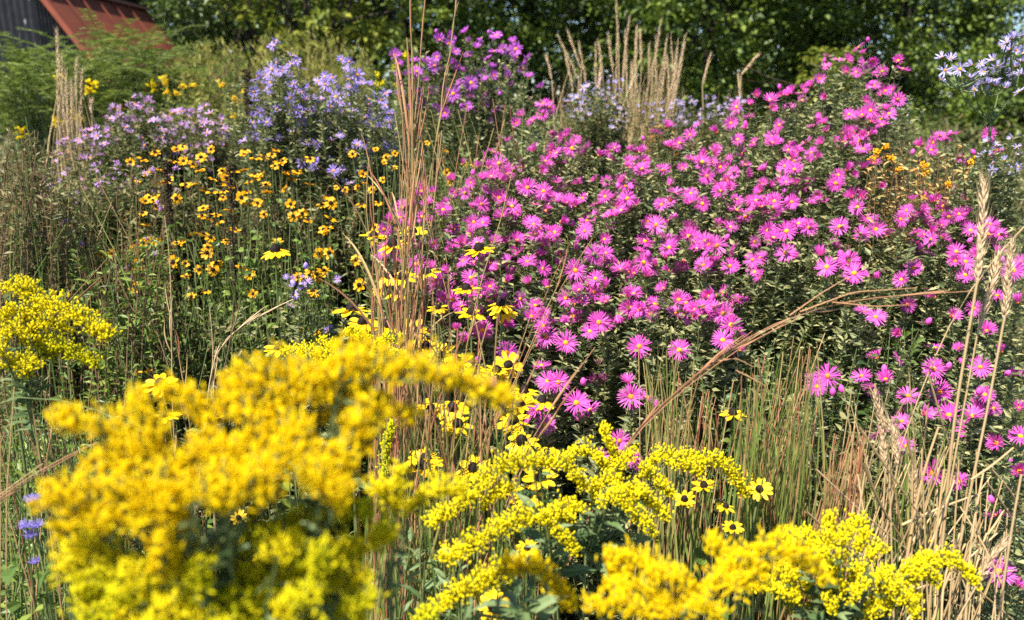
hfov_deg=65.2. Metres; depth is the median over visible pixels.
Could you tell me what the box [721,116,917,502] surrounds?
aster plant
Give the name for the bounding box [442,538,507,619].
coneflower plant
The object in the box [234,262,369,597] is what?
aster plant
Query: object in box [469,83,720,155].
bush
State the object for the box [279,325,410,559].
goldenrod plant
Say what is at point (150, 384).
coneflower plant
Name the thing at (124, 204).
aster plant
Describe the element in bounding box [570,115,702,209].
plant
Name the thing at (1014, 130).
bush
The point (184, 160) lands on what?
coneflower plant
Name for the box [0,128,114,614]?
weed plant
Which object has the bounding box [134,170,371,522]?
weed plant
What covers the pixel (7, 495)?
grass stalk
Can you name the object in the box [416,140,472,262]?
coneflower plant
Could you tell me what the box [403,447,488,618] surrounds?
coneflower plant
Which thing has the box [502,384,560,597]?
coneflower plant
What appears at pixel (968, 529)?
weed plant
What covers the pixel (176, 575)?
goldenrod plant
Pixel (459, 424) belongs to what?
coneflower plant
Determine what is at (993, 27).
young tree
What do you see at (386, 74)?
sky
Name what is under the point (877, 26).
broadleaf tree
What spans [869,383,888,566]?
straw stalk
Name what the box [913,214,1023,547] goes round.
aster plant
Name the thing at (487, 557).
grass stalk
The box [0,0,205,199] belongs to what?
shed
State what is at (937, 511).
straw clump
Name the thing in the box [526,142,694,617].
aster plant
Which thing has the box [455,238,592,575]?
grass stalk
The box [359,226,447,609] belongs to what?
coneflower plant
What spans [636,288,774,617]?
aster plant
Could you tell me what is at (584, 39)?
broadleaf tree
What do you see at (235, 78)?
wispy shrub
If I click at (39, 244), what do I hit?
bunch grass
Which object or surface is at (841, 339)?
aster plant
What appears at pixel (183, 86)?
weed plant
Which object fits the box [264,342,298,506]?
coneflower plant
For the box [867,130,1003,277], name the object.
aster plant
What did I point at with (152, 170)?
weed plant
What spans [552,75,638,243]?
aster plant
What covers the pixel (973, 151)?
aster plant
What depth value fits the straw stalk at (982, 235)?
1.00 m
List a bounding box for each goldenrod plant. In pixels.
[0,273,122,619]
[26,329,524,619]
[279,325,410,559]
[364,458,475,619]
[408,420,750,619]
[581,521,838,619]
[751,507,982,619]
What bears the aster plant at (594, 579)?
on the ground at (863, 399)
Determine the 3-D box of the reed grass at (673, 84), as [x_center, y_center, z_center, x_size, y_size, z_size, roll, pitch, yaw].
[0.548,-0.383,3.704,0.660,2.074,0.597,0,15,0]
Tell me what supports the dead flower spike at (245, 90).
on the ground at (863, 399)
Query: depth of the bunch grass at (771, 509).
1.10 m
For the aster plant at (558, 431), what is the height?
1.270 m
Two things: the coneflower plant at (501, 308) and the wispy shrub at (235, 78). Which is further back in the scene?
the wispy shrub at (235, 78)
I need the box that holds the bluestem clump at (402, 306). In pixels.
[303,0,512,619]
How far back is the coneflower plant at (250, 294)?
1.81 m
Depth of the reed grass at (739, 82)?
3.51 m
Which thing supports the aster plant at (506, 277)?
on the ground at (863, 399)
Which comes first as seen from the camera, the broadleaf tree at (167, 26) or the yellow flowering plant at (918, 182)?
the yellow flowering plant at (918, 182)
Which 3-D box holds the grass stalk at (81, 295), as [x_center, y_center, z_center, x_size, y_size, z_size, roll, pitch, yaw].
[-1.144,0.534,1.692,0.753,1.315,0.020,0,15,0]
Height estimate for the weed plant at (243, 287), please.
1.348 m
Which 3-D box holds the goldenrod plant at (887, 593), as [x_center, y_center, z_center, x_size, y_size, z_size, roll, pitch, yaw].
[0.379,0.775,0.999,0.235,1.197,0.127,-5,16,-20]
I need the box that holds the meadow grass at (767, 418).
[1,226,1023,609]
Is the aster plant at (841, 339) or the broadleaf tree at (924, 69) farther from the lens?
the broadleaf tree at (924, 69)
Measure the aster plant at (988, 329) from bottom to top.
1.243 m
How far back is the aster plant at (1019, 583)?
1.19 m
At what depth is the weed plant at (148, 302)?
1.68 m
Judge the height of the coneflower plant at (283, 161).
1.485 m
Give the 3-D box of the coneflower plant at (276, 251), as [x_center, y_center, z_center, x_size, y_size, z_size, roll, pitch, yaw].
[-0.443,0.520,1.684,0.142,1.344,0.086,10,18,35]
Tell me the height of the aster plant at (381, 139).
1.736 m
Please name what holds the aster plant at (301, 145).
on the ground at (863, 399)
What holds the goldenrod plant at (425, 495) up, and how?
on the ground at (863, 399)
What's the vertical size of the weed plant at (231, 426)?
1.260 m
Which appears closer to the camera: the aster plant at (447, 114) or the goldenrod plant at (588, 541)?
the goldenrod plant at (588, 541)
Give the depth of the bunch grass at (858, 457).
1.07 m
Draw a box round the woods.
[138,0,965,146]
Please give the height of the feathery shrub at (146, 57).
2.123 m
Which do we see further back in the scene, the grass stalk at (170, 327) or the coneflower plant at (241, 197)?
the coneflower plant at (241, 197)
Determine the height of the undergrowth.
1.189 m
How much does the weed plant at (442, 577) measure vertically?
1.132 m
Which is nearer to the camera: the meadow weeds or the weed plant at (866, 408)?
the weed plant at (866, 408)
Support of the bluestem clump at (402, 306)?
on the ground at (863, 399)
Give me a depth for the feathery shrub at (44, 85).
4.62 m
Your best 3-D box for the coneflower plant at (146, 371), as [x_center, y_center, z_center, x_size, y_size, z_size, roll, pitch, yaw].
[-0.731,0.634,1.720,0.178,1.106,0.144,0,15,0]
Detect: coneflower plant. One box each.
[66,244,141,404]
[112,180,206,400]
[125,145,214,373]
[135,369,173,550]
[142,373,226,561]
[167,232,231,427]
[197,145,266,508]
[222,198,296,549]
[226,148,331,550]
[231,509,268,610]
[248,289,321,498]
[261,243,308,553]
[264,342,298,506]
[272,182,356,529]
[290,247,383,594]
[324,184,385,607]
[332,301,396,618]
[348,147,397,496]
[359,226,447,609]
[402,319,487,572]
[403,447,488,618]
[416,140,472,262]
[417,398,472,596]
[427,297,519,564]
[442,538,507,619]
[451,242,494,556]
[487,350,542,597]
[493,410,559,610]
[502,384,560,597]
[506,467,563,619]
[672,470,772,619]
[719,407,746,533]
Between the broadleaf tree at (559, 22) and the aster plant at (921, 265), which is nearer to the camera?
the aster plant at (921, 265)
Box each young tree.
[202,0,447,96]
[790,41,872,164]
[970,0,1023,44]
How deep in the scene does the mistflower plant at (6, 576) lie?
0.95 m
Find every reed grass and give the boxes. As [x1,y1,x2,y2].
[38,28,105,260]
[544,26,588,183]
[594,1,688,214]
[702,51,761,210]
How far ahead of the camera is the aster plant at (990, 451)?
1.34 m
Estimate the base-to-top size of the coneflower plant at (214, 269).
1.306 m
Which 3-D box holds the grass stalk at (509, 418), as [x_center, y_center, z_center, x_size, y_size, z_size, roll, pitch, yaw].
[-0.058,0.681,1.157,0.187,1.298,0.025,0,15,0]
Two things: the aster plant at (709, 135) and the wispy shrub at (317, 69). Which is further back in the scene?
the wispy shrub at (317, 69)
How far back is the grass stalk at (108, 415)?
0.91 m
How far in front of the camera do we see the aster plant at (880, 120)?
2.08 m
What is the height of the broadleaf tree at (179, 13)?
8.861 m
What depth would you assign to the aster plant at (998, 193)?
1.75 m
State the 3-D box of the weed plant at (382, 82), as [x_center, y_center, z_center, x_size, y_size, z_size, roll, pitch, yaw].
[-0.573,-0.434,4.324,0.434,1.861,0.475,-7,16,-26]
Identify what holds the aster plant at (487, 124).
on the ground at (863, 399)
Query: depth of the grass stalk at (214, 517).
1.43 m
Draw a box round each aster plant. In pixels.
[26,157,209,330]
[27,92,198,220]
[143,103,251,332]
[225,37,316,307]
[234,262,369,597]
[244,53,372,556]
[315,54,425,582]
[346,151,529,545]
[374,29,483,258]
[423,185,609,608]
[433,26,560,213]
[433,281,620,619]
[460,96,618,313]
[521,334,680,619]
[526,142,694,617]
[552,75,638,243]
[553,235,719,522]
[619,94,744,222]
[632,119,837,386]
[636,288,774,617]
[653,198,837,534]
[702,83,856,268]
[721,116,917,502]
[748,362,871,619]
[761,37,926,256]
[768,212,934,524]
[815,297,983,599]
[838,181,1000,485]
[850,386,1023,619]
[863,103,917,356]
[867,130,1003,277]
[902,288,1023,530]
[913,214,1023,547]
[926,131,1023,457]
[933,126,1023,492]
[934,30,1023,265]
[943,495,1023,619]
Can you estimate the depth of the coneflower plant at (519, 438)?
1.14 m
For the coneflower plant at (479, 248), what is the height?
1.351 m
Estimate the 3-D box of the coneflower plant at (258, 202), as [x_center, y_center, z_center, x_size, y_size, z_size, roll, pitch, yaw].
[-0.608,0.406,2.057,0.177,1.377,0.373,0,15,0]
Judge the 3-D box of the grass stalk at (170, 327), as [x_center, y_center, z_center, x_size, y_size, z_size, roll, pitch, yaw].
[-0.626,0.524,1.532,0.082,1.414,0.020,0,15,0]
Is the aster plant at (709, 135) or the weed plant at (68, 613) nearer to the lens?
the weed plant at (68, 613)
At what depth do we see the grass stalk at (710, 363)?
0.99 m
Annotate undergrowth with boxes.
[0,189,1023,619]
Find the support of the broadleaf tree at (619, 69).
on the ground at (863, 399)
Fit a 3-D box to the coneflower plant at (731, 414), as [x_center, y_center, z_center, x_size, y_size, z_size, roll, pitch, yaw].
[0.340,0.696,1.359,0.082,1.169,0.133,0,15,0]
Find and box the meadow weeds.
[0,111,1023,361]
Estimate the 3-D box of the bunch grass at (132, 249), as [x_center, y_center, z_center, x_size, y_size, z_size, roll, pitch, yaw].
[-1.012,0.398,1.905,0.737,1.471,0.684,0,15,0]
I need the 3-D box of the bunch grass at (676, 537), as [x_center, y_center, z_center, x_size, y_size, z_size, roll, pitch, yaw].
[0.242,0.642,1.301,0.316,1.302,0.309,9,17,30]
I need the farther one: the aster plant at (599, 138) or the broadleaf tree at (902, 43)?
the broadleaf tree at (902, 43)
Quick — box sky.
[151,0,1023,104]
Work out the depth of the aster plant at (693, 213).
1.86 m
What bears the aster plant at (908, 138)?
on the ground at (863, 399)
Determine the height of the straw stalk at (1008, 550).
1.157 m
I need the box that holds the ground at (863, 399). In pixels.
[1,105,1023,615]
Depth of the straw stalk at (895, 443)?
1.04 m
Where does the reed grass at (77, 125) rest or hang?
on the ground at (863, 399)
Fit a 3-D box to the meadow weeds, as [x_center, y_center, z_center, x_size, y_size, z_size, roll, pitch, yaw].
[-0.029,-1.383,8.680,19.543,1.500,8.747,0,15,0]
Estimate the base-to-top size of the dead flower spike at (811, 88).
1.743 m
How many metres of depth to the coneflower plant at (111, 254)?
1.85 m
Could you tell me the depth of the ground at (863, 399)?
4.98 m
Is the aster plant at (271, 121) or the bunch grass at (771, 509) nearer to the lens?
the bunch grass at (771, 509)
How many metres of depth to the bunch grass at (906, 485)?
1.16 m
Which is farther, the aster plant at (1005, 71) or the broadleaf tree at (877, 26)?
the broadleaf tree at (877, 26)
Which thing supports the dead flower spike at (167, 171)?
on the ground at (863, 399)
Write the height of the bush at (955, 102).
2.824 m
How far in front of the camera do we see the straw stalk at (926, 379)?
1.06 m
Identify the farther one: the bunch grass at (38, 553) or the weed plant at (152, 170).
the weed plant at (152, 170)
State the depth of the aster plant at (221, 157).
2.67 m
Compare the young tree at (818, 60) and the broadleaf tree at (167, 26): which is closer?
the young tree at (818, 60)
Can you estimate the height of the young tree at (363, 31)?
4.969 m
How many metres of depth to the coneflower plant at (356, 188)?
2.09 m
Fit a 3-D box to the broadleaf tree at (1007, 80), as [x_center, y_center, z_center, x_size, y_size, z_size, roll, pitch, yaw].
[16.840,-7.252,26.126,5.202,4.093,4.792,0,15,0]
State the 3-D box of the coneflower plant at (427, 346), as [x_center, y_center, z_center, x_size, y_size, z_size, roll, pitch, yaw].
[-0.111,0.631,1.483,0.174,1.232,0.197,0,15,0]
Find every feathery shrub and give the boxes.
[0,26,168,240]
[25,8,240,139]
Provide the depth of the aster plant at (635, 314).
1.56 m
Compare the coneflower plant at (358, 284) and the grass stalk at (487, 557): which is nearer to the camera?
the grass stalk at (487, 557)
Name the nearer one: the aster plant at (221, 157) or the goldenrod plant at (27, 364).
the goldenrod plant at (27, 364)
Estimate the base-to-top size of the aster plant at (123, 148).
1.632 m
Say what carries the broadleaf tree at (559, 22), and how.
on the ground at (863, 399)
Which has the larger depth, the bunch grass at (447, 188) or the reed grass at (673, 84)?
the reed grass at (673, 84)
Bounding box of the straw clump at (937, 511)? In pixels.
[806,373,1021,619]
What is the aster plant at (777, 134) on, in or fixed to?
on the ground at (863, 399)
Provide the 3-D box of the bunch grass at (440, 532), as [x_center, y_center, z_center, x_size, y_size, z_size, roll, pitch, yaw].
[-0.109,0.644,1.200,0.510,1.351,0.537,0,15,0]
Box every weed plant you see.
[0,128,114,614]
[0,382,158,619]
[34,160,231,442]
[46,602,269,619]
[55,234,258,568]
[104,281,294,583]
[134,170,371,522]
[159,71,250,311]
[159,222,367,590]
[367,50,424,236]
[385,526,486,619]
[685,385,862,613]
[789,322,925,522]
[943,443,1023,619]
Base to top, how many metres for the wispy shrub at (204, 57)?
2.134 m
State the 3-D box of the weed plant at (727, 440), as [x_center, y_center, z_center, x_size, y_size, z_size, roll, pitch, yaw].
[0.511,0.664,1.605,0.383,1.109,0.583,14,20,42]
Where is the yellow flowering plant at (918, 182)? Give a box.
[852,135,975,491]
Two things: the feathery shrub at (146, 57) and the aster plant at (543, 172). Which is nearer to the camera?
the aster plant at (543, 172)
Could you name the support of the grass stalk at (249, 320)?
on the ground at (863, 399)
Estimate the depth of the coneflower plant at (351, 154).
2.13 m
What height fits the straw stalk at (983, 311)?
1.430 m
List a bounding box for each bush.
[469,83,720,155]
[888,79,1023,205]
[914,29,1023,165]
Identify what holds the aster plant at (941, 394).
on the ground at (863, 399)
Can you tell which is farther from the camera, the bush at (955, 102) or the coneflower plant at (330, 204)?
the bush at (955, 102)
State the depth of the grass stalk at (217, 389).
1.41 m
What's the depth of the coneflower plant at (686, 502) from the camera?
1.07 m
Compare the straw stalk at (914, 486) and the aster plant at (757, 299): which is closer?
the straw stalk at (914, 486)
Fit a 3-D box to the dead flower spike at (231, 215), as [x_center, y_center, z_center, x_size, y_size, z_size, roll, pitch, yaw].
[-0.638,0.387,1.961,0.045,1.464,0.025,0,15,0]
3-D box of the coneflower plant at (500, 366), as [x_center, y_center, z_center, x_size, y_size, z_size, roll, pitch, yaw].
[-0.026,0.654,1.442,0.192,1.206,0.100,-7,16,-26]
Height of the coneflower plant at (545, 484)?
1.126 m
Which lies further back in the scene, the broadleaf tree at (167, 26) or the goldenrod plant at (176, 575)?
the broadleaf tree at (167, 26)
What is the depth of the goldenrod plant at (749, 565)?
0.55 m
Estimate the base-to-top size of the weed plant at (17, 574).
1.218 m
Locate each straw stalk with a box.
[859,226,1023,561]
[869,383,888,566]
[879,409,901,563]
[906,462,922,619]
[934,238,1006,586]
[936,168,993,604]
[945,232,1019,619]
[957,534,1012,619]
[997,474,1022,619]
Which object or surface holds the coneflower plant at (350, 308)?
on the ground at (863, 399)
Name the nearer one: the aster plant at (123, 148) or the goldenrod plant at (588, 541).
the goldenrod plant at (588, 541)
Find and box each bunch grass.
[0,116,218,619]
[0,379,138,619]
[2,168,226,618]
[362,299,553,619]
[363,83,540,534]
[610,326,732,619]
[687,331,844,619]
[779,425,866,619]
[833,368,974,619]
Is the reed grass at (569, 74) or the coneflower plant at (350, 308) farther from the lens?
the reed grass at (569, 74)
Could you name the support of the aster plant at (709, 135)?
on the ground at (863, 399)
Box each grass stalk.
[0,397,140,431]
[0,442,97,500]
[1,258,107,445]
[164,215,176,478]
[169,297,204,537]
[193,299,293,539]
[195,297,239,529]
[209,308,217,527]
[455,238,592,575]
[465,347,594,619]
[478,354,540,619]
[535,277,972,618]
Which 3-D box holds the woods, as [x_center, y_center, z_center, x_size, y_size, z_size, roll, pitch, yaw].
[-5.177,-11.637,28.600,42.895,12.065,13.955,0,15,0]
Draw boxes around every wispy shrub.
[155,35,254,233]
[185,50,265,263]
[228,27,375,166]
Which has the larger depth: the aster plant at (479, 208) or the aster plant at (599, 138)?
the aster plant at (599, 138)
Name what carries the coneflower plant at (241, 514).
on the ground at (863, 399)
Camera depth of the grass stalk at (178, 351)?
1.42 m
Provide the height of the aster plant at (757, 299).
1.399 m
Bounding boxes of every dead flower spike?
[162,160,179,369]
[225,165,241,366]
[242,69,256,241]
[738,63,1023,304]
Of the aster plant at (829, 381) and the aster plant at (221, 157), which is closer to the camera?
the aster plant at (829, 381)
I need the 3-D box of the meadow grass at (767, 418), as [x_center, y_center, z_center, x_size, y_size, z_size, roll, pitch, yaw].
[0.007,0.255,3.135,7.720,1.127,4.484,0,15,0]
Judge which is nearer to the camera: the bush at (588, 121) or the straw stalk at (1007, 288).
the straw stalk at (1007, 288)
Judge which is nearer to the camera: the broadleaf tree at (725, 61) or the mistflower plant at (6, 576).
the mistflower plant at (6, 576)
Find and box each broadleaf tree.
[138,0,417,91]
[142,0,296,101]
[246,0,592,176]
[367,0,642,145]
[499,0,739,127]
[574,0,892,138]
[681,0,954,141]
[748,0,1023,156]
[843,0,1023,122]
[950,25,1023,142]
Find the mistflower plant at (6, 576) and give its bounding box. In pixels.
[0,492,58,619]
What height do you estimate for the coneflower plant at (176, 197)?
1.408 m
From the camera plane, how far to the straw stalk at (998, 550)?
0.95 m

